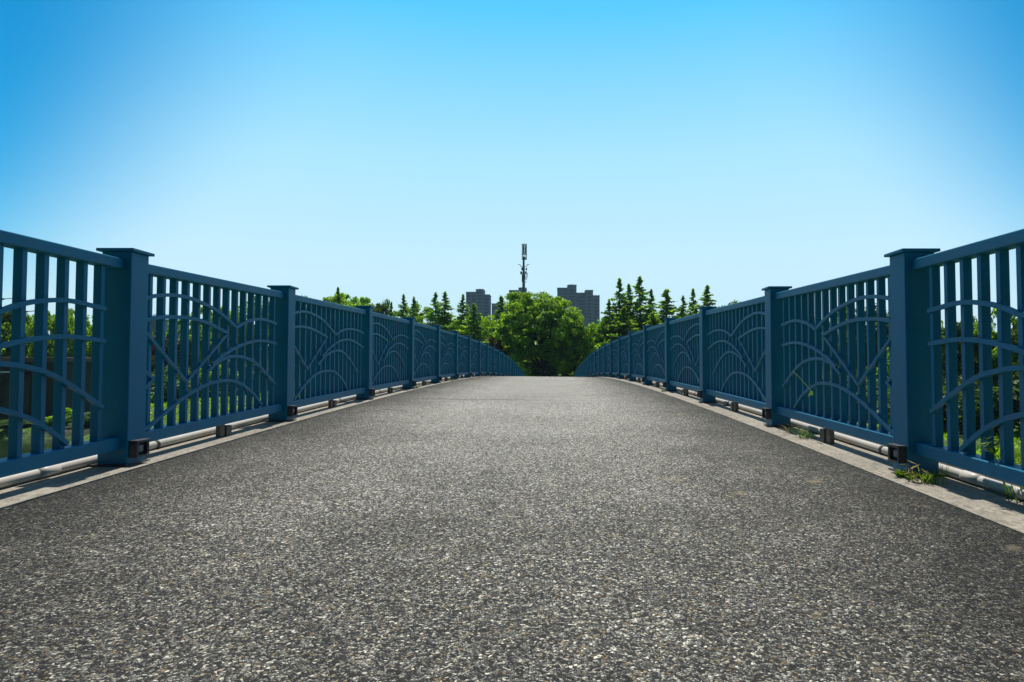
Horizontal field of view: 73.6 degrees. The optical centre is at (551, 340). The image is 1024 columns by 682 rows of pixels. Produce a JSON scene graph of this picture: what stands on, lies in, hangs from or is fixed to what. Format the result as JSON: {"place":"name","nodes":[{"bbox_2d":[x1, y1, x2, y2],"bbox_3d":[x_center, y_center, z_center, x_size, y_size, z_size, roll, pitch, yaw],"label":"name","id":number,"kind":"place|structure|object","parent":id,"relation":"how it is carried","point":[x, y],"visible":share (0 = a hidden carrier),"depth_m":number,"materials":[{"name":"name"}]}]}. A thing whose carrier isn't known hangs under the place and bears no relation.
{"place":"outdoors","nodes":[
{"label":"outdoors","id":0,"kind":"place"},
{"bbox_2d":[0,439,70,458],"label":"water","id":1,"kind":"structure","parent":0,"point":[26,445],"depth_m":50.81,"materials":[{"name":"green liquid"}]},
{"bbox_2d":[0,370,1020,462],"bbox_3d":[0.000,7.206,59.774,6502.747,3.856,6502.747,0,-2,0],"label":"ground","id":2,"kind":"structure","parent":0,"point":[26,433],"depth_m":57.17,"materials":[{"name":"green plant"}]},
{"bbox_2d":[1,322,10,354],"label":"tree","id":3,"kind":"object","parent":2,"relation":"on","point":[5,326],"visible":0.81,"depth_m":81.41,"materials":[{"name":"green plant"}]},
{"bbox_2d":[0,420,30,425],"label":"bush","id":4,"kind":"object","parent":2,"relation":"on","point":[3,422],"visible":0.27,"depth_m":57.71,"materials":[{"name":"green plant"}]},
{"bbox_2d":[1,304,31,356],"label":"tree","id":5,"kind":"object","parent":2,"relation":"on","point":[6,316],"visible":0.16,"depth_m":82.81,"materials":[{"name":"green plant"}]},
{"bbox_2d":[25,311,54,356],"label":"tree","id":6,"kind":"object","parent":2,"relation":"on","point":[50,343],"visible":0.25,"depth_m":81.36,"materials":[{"name":"green plant"}]},
{"bbox_2d":[0,357,91,417],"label":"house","id":7,"kind":"structure","parent":2,"relation":"on","point":[5,384],"depth_m":65.89,"materials":[{"name":"black"}]},
{"bbox_2d":[3,389,8,417],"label":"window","id":8,"kind":"structure","parent":7,"relation":"in","point":[6,391],"depth_m":65.79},
{"bbox_2d":[23,382,29,408],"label":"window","id":9,"kind":"structure","parent":7,"relation":"in","point":[26,400],"depth_m":65.81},
{"bbox_2d":[46,380,47,395],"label":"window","id":10,"kind":"structure","parent":7,"relation":"in","point":[46,380],"depth_m":65.84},
{"bbox_2d":[45,408,71,422],"bbox_3d":[-42.576,6.504,59.895,3.010,1.371,3.826,0,-2,-2],"label":"bush","id":11,"kind":"object","parent":2,"relation":"on","point":[49,418],"visible":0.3,"depth_m":58.97,"materials":[{"name":"green plant"}]},
{"bbox_2d":[47,311,74,356],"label":"tree","id":12,"kind":"object","parent":2,"relation":"on","point":[70,342],"visible":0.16,"depth_m":83.97,"materials":[{"name":"green plant"}]},
{"bbox_2d":[48,308,89,356],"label":"tree","id":13,"kind":"object","parent":2,"relation":"on","point":[70,310],"depth_m":96.95,"materials":[{"name":"green plant"}]},
{"bbox_2d":[66,412,89,424],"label":"bush","id":14,"kind":"object","parent":2,"relation":"on","point":[86,418],"visible":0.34,"depth_m":58.11,"materials":[{"name":"green plant"}]},
{"bbox_2d":[71,320,91,357],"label":"tree","id":15,"kind":"object","parent":2,"relation":"on","point":[89,343],"visible":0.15,"depth_m":84.67,"materials":[{"name":"green plant"}]},
{"bbox_2d":[151,333,179,373],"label":"tree","id":16,"kind":"object","parent":2,"relation":"on","point":[166,351],"visible":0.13,"depth_m":87.68,"materials":[{"name":"green plant"}]},
{"bbox_2d":[152,314,179,337],"bbox_3d":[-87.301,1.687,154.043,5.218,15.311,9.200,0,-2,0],"label":"shed","id":17,"kind":"structure","parent":2,"relation":"on","point":[154,325],"depth_m":150.60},
{"bbox_2d":[151,365,210,399],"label":"bush","id":18,"kind":"object","parent":2,"relation":"on","point":[165,384],"visible":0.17,"depth_m":80.66,"materials":[{"name":"green plant"}]},
{"bbox_2d":[165,315,211,373],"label":"tree","id":19,"kind":"object","parent":2,"relation":"on","point":[190,334],"visible":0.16,"depth_m":91.36,"materials":[{"name":"green plant"}]},
{"bbox_2d":[189,306,238,368],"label":"tree","id":20,"kind":"object","parent":2,"relation":"on","point":[201,311],"visible":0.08,"depth_m":94.55,"materials":[{"name":"green plant"}]},
{"bbox_2d":[188,364,245,395],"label":"bush","id":21,"kind":"object","parent":2,"relation":"on","point":[200,370],"visible":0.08,"depth_m":86.70,"materials":[{"name":"green plant"}]},
{"bbox_2d":[220,296,268,375],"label":"tree","id":22,"kind":"object","parent":2,"relation":"on","point":[246,334],"visible":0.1,"depth_m":96.72,"materials":[{"name":"green plant"}]},
{"bbox_2d":[228,359,294,391],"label":"bush","id":23,"kind":"object","parent":2,"relation":"on","point":[253,380],"visible":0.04,"depth_m":88.98,"materials":[{"name":"green plant"}]},
{"bbox_2d":[332,287,343,304],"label":"conifer","id":24,"kind":"object","parent":2,"relation":"on","point":[335,300],"visible":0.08,"depth_m":106.22,"materials":[{"name":"green plant"}]},
{"bbox_2d":[322,293,376,307],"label":"tree","id":25,"kind":"object","parent":2,"relation":"on","point":[355,301],"visible":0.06,"depth_m":109.62,"materials":[{"name":"green plant"}]},
{"bbox_2d":[368,299,396,316],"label":"tree","id":26,"kind":"object","parent":2,"relation":"on","point":[384,308],"visible":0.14,"depth_m":107.15,"materials":[{"name":"green plant"}]},
{"bbox_2d":[389,302,394,315],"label":"conifer","id":27,"kind":"object","parent":2,"relation":"on","point":[391,311],"visible":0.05,"depth_m":104.17,"materials":[{"name":"green plant"}]},
{"bbox_2d":[395,294,408,318],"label":"conifer","id":28,"kind":"object","parent":2,"relation":"on","point":[403,309],"visible":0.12,"depth_m":104.12,"materials":[{"name":"green plant"}]},
{"bbox_2d":[407,296,420,322],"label":"conifer","id":29,"kind":"object","parent":2,"relation":"on","point":[414,310],"visible":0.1,"depth_m":103.05,"materials":[{"name":"green plant"}]},
{"bbox_2d":[404,301,425,322],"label":"tree","id":30,"kind":"object","parent":2,"relation":"on","point":[407,313],"visible":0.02,"depth_m":110.79,"materials":[{"name":"green plant"}]},
{"bbox_2d":[414,307,434,324],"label":"tree","id":31,"kind":"object","parent":2,"relation":"on","point":[418,319],"visible":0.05,"depth_m":102.89,"materials":[{"name":"green plant"}]},
{"bbox_2d":[421,292,447,324],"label":"conifer","id":32,"kind":"object","parent":2,"relation":"on","point":[435,304],"visible":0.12,"depth_m":100.05,"materials":[{"name":"green plant"}]},
{"bbox_2d":[426,291,458,330],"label":"conifer","id":33,"kind":"object","parent":2,"relation":"on","point":[445,307],"visible":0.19,"depth_m":98.95,"materials":[{"name":"green plant"}]},
{"bbox_2d":[437,316,470,333],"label":"tree","id":34,"kind":"object","parent":2,"relation":"on","point":[439,321],"visible":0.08,"depth_m":98.59,"materials":[{"name":"green plant"}]},
{"bbox_2d":[444,294,475,335],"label":"conifer","id":35,"kind":"object","parent":2,"relation":"on","point":[462,310],"visible":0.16,"depth_m":96.86,"materials":[{"name":"green plant"}]},
{"bbox_2d":[456,303,489,342],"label":"conifer","id":36,"kind":"object","parent":2,"relation":"on","point":[473,326],"visible":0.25,"depth_m":93.86,"materials":[{"name":"green plant"}]},
{"bbox_2d":[466,289,490,329],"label":"apartment tower","id":37,"kind":"structure","parent":2,"relation":"on","point":[480,299],"depth_m":624.70,"materials":[{"name":"grey concrete"}]},
{"bbox_2d":[467,292,487,329],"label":"window","id":38,"kind":"structure","parent":37,"relation":"in","point":[477,292],"depth_m":624.44,"materials":[{"name":"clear glass"}]},
{"bbox_2d":[29,320,945,380],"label":"distant wood","id":39,"kind":"object","parent":2,"relation":"on","point":[153,335],"depth_m":134.76,"materials":[{"name":"green plant"}]},
{"bbox_2d":[489,335,506,353],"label":"tree","id":40,"kind":"object","parent":2,"relation":"on","point":[498,345],"visible":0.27,"depth_m":81.73,"materials":[{"name":"red plant"}]},
{"bbox_2d":[491,303,505,335],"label":"apartment block","id":41,"kind":"structure","parent":2,"relation":"on","point":[494,308],"depth_m":601.44,"materials":[{"name":"grey concrete"}]},
{"bbox_2d":[481,300,538,363],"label":"tree","id":42,"kind":"object","parent":2,"relation":"on","point":[484,331],"visible":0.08,"depth_m":89.42,"materials":[{"name":"green plant"}]},
{"bbox_2d":[0,376,1023,533],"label":"bridge","id":43,"kind":"structure","parent":2,"relation":"on","point":[997,507],"depth_m":3.67,"materials":[{"name":"concrete"}]},
{"bbox_2d":[0,375,480,487],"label":"pipe","id":44,"kind":"object","parent":43,"relation":"on","point":[6,481],"visible":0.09,"depth_m":4.16,"materials":[{"name":"plastic"}]},
{"bbox_2d":[0,230,524,477],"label":"railing","id":45,"kind":"object","parent":43,"relation":"on","point":[362,352],"visible":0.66,"depth_m":4.16,"materials":[{"name":"blue metal"}]},
{"bbox_2d":[783,422,801,432],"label":"weed","id":46,"kind":"object","parent":43,"relation":"on","point":[792,427],"visible":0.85,"depth_m":5.25,"materials":[{"name":"green plant"}]},
{"bbox_2d":[573,229,1023,486],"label":"railing","id":47,"kind":"object","parent":43,"relation":"on","point":[754,352],"visible":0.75,"depth_m":4.03,"materials":[{"name":"blue metal"}]},
{"bbox_2d":[792,370,812,396],"bbox_3d":[1.834,0.312,5.007,0.025,0.188,0.443,0,-2,0],"label":"vine","id":48,"kind":"object","parent":47,"relation":"hanging from","point":[805,384],"visible":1,"depth_m":4.92,"materials":[{"name":"green plant"}]},
{"bbox_2d":[792,426,817,438],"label":"weed","id":49,"kind":"object","parent":43,"relation":"on","point":[805,436],"visible":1,"depth_m":4.92,"materials":[{"name":"green plant"}]},
{"bbox_2d":[624,376,1022,487],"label":"pipe","id":50,"kind":"object","parent":43,"relation":"on","point":[867,440],"visible":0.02,"depth_m":4.54,"materials":[{"name":"plastic"}]},
{"bbox_2d":[624,377,1023,499],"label":"pipe","id":51,"kind":"object","parent":43,"relation":"on","point":[977,479],"visible":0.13,"depth_m":3.54,"materials":[{"name":"plastic"}]},
{"bbox_2d":[893,468,910,476],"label":"weed","id":52,"kind":"object","parent":43,"relation":"on","point":[899,473],"visible":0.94,"depth_m":3.46,"materials":[{"name":"green plant"}]},
{"bbox_2d":[904,473,917,479],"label":"weed","id":53,"kind":"object","parent":43,"relation":"on","point":[909,477],"visible":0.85,"depth_m":3.39,"materials":[{"name":"green plant"}]},
{"bbox_2d":[901,461,929,481],"bbox_3d":[1.783,0.634,3.353,0.122,0.108,0.096,0,-2,0],"label":"weed","id":54,"kind":"object","parent":43,"relation":"on","point":[912,472],"visible":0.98,"depth_m":3.35,"materials":[{"name":"green plant"}]},
{"bbox_2d":[918,469,945,483],"bbox_3d":[1.832,0.653,3.297,0.187,0.069,0.177,-1,-3,32],"label":"weed","id":55,"kind":"object","parent":43,"relation":"on","point":[924,476],"visible":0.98,"depth_m":3.30,"materials":[{"name":"green plant"}]},
{"bbox_2d":[937,462,948,485],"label":"weed","id":56,"kind":"object","parent":43,"relation":"on","point":[942,481],"visible":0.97,"depth_m":3.25,"materials":[{"name":"green plant"}]},
{"bbox_2d":[980,429,1023,501],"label":"weed","id":57,"kind":"object","parent":43,"relation":"on","point":[994,451],"visible":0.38,"depth_m":2.94,"materials":[{"name":"green plant"}]},
{"bbox_2d":[479,295,545,371],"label":"conifer","id":58,"kind":"object","parent":2,"relation":"on","point":[501,310],"visible":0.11,"depth_m":96.04,"materials":[{"name":"green plant"}]},
{"bbox_2d":[509,287,526,314],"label":"apartment tower","id":59,"kind":"structure","parent":2,"relation":"on","point":[516,291],"depth_m":644.00,"materials":[{"name":"grey concrete"}]},
{"bbox_2d":[508,355,531,375],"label":"bush","id":60,"kind":"object","parent":2,"relation":"on","point":[522,367],"visible":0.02,"depth_m":77.51,"materials":[{"name":"green plant"}]},
{"bbox_2d":[518,243,528,292],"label":"phone mast","id":61,"kind":"object","parent":2,"relation":"on","point":[523,272],"visible":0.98,"depth_m":210.54,"materials":[{"name":"metal"}]},
{"bbox_2d":[521,339,546,376],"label":"tree","id":62,"kind":"object","parent":2,"relation":"on","point":[527,364],"visible":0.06,"depth_m":98.44,"materials":[{"name":"green plant"}]},
{"bbox_2d":[490,291,583,376],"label":"tree","id":63,"kind":"object","parent":2,"relation":"on","point":[545,327],"visible":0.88,"depth_m":82.37,"materials":[{"name":"green plant"}]},
{"bbox_2d":[524,364,573,376],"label":"bush","id":64,"kind":"object","parent":2,"relation":"on","point":[549,372],"visible":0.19,"depth_m":99.43,"materials":[{"name":"green plant"}]},
{"bbox_2d":[532,351,583,376],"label":"tree","id":65,"kind":"object","parent":2,"relation":"on","point":[564,371],"visible":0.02,"depth_m":99.77,"materials":[{"name":"green plant"}]},
{"bbox_2d":[549,316,595,376],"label":"tree","id":66,"kind":"object","parent":2,"relation":"on","point":[576,347],"visible":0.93,"depth_m":83.11,"materials":[{"name":"green plant"}]},
{"bbox_2d":[557,284,599,337],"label":"apartment tower","id":67,"kind":"structure","parent":2,"relation":"on","point":[587,303],"depth_m":604.78,"materials":[{"name":"grey concrete"}]},
{"bbox_2d":[559,289,597,337],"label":"window","id":68,"kind":"structure","parent":67,"relation":"in","point":[570,289],"depth_m":602.79,"materials":[{"name":"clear glass"}]},
{"bbox_2d":[570,299,619,374],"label":"conifer","id":69,"kind":"object","parent":2,"relation":"on","point":[607,317],"visible":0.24,"depth_m":91.83,"materials":[{"name":"green plant"}]},
{"bbox_2d":[592,321,615,348],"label":"tree","id":70,"kind":"object","parent":2,"relation":"on","point":[602,327],"visible":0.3,"depth_m":91.03,"materials":[{"name":"green plant"}]},
{"bbox_2d":[594,278,634,340],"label":"conifer","id":71,"kind":"object","parent":2,"relation":"on","point":[620,296],"visible":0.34,"depth_m":93.12,"materials":[{"name":"green plant"}]},
{"bbox_2d":[593,306,639,351],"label":"conifer","id":72,"kind":"object","parent":2,"relation":"on","point":[623,322],"visible":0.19,"depth_m":89.86,"materials":[{"name":"green plant"}]},
{"bbox_2d":[578,276,660,361],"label":"conifer","id":73,"kind":"object","parent":2,"relation":"on","point":[639,307],"visible":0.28,"depth_m":92.66,"materials":[{"name":"green plant"}]},
{"bbox_2d":[615,284,641,329],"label":"conifer","id":74,"kind":"object","parent":2,"relation":"on","point":[628,292],"visible":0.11,"depth_m":94.01,"materials":[{"name":"green plant"}]},
{"bbox_2d":[638,289,657,327],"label":"conifer","id":75,"kind":"object","parent":2,"relation":"on","point":[650,310],"visible":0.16,"depth_m":92.09,"materials":[{"name":"green plant"}]},
{"bbox_2d":[644,312,660,325],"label":"conifer","id":76,"kind":"object","parent":2,"relation":"on","point":[652,321],"visible":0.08,"depth_m":87.93,"materials":[{"name":"green plant"}]},
{"bbox_2d":[643,289,684,325],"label":"conifer","id":77,"kind":"object","parent":2,"relation":"on","point":[666,309],"visible":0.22,"depth_m":89.68,"materials":[{"name":"green plant"}]},
{"bbox_2d":[672,295,691,318],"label":"conifer","id":78,"kind":"object","parent":2,"relation":"on","point":[681,314],"visible":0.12,"depth_m":89.02,"materials":[{"name":"green plant"}]},
{"bbox_2d":[687,288,698,314],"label":"conifer","id":79,"kind":"object","parent":2,"relation":"on","point":[691,306],"visible":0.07,"depth_m":90.11,"materials":[{"name":"green plant"}]},
{"bbox_2d":[695,284,717,312],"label":"conifer","id":80,"kind":"object","parent":2,"relation":"on","point":[706,299],"visible":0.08,"depth_m":88.06,"materials":[{"name":"green plant"}]},
{"bbox_2d":[718,300,740,307],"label":"tree","id":81,"kind":"object","parent":2,"relation":"on","point":[734,302],"depth_m":90.59,"materials":[{"name":"green plant"}]},
{"bbox_2d":[822,306,866,375],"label":"tree","id":82,"kind":"object","parent":2,"relation":"on","point":[838,342],"visible":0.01,"depth_m":73.26,"materials":[{"name":"green plant"}]},
{"bbox_2d":[815,366,888,413],"bbox_3d":[27.903,4.883,66.214,10.976,5.148,12.435,2,-3,-39],"label":"bush","id":83,"kind":"object","parent":2,"relation":"on","point":[856,389],"visible":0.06,"depth_m":64.96,"materials":[{"name":"green plant"}]},
{"bbox_2d":[838,303,888,409],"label":"tree","id":84,"kind":"object","parent":2,"relation":"on","point":[887,330],"visible":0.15,"depth_m":67.24,"materials":[{"name":"green plant"}]},
{"bbox_2d":[856,382,959,427],"bbox_3d":[29.697,5.069,55.931,9.440,4.603,8.333,0,-2,1],"label":"bush","id":85,"kind":"object","parent":2,"relation":"on","point":[944,425],"visible":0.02,"depth_m":54.27,"materials":[{"name":"green plant"}]},
{"bbox_2d":[876,320,945,377],"bbox_3d":[32.796,2.748,59.875,7.697,9.842,5.841,1,-2,-27],"label":"tree","id":86,"kind":"object","parent":2,"relation":"on","point":[943,373],"visible":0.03,"depth_m":59.39,"materials":[{"name":"green plant"}]},
{"bbox_2d":[941,316,996,385],"bbox_3d":[33.737,2.702,55.773,5.020,9.637,5.815,0,-2,-1],"label":"tree","id":87,"kind":"object","parent":2,"relation":"on","point":[976,363],"visible":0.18,"depth_m":54.88,"materials":[{"name":"green plant"}]},
{"bbox_2d":[942,375,1019,431],"bbox_3d":[31.434,4.755,52.046,8.766,4.731,7.738,1,-2,-17],"label":"bush","id":88,"kind":"object","parent":2,"relation":"on","point":[977,409],"visible":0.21,"depth_m":49.89,"materials":[{"name":"green plant"}]},
{"bbox_2d":[961,308,1018,386],"bbox_3d":[35.157,2.303,53.690,5.257,10.205,6.927,1,-2,-25],"label":"tree","id":89,"kind":"object","parent":2,"relation":"on","point":[1015,358],"visible":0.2,"depth_m":52.93,"materials":[{"name":"green plant"}]},
{"bbox_2d":[976,371,1019,431],"bbox_3d":[34.362,4.577,50.173,8.925,4.923,7.878,2,-3,-39],"label":"bush","id":90,"kind":"object","parent":2,"relation":"on","point":[1016,400],"visible":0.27,"depth_m":49.24,"materials":[{"name":"green plant"}]},
{"bbox_2d":[1011,320,1017,361],"bbox_3d":[37.676,2.351,52.168,6.382,10.023,5.510,-1,-2,15],"label":"tree","id":91,"kind":"object","parent":2,"relation":"on","point":[1014,337],"visible":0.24,"depth_m":51.50,"materials":[{"name":"green plant"}]},
{"bbox_2d":[0,376,1023,681],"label":"road","id":92,"kind":"structure","parent":0,"point":[510,528],"depth_m":2.11,"materials":[{"name":"grey asphalt"}]},
{"bbox_2d":[0,0,1023,365],"label":"sky","id":93,"kind":"structure","parent":0,"point":[378,150],"materials":[{"name":"blue"}]}
]}

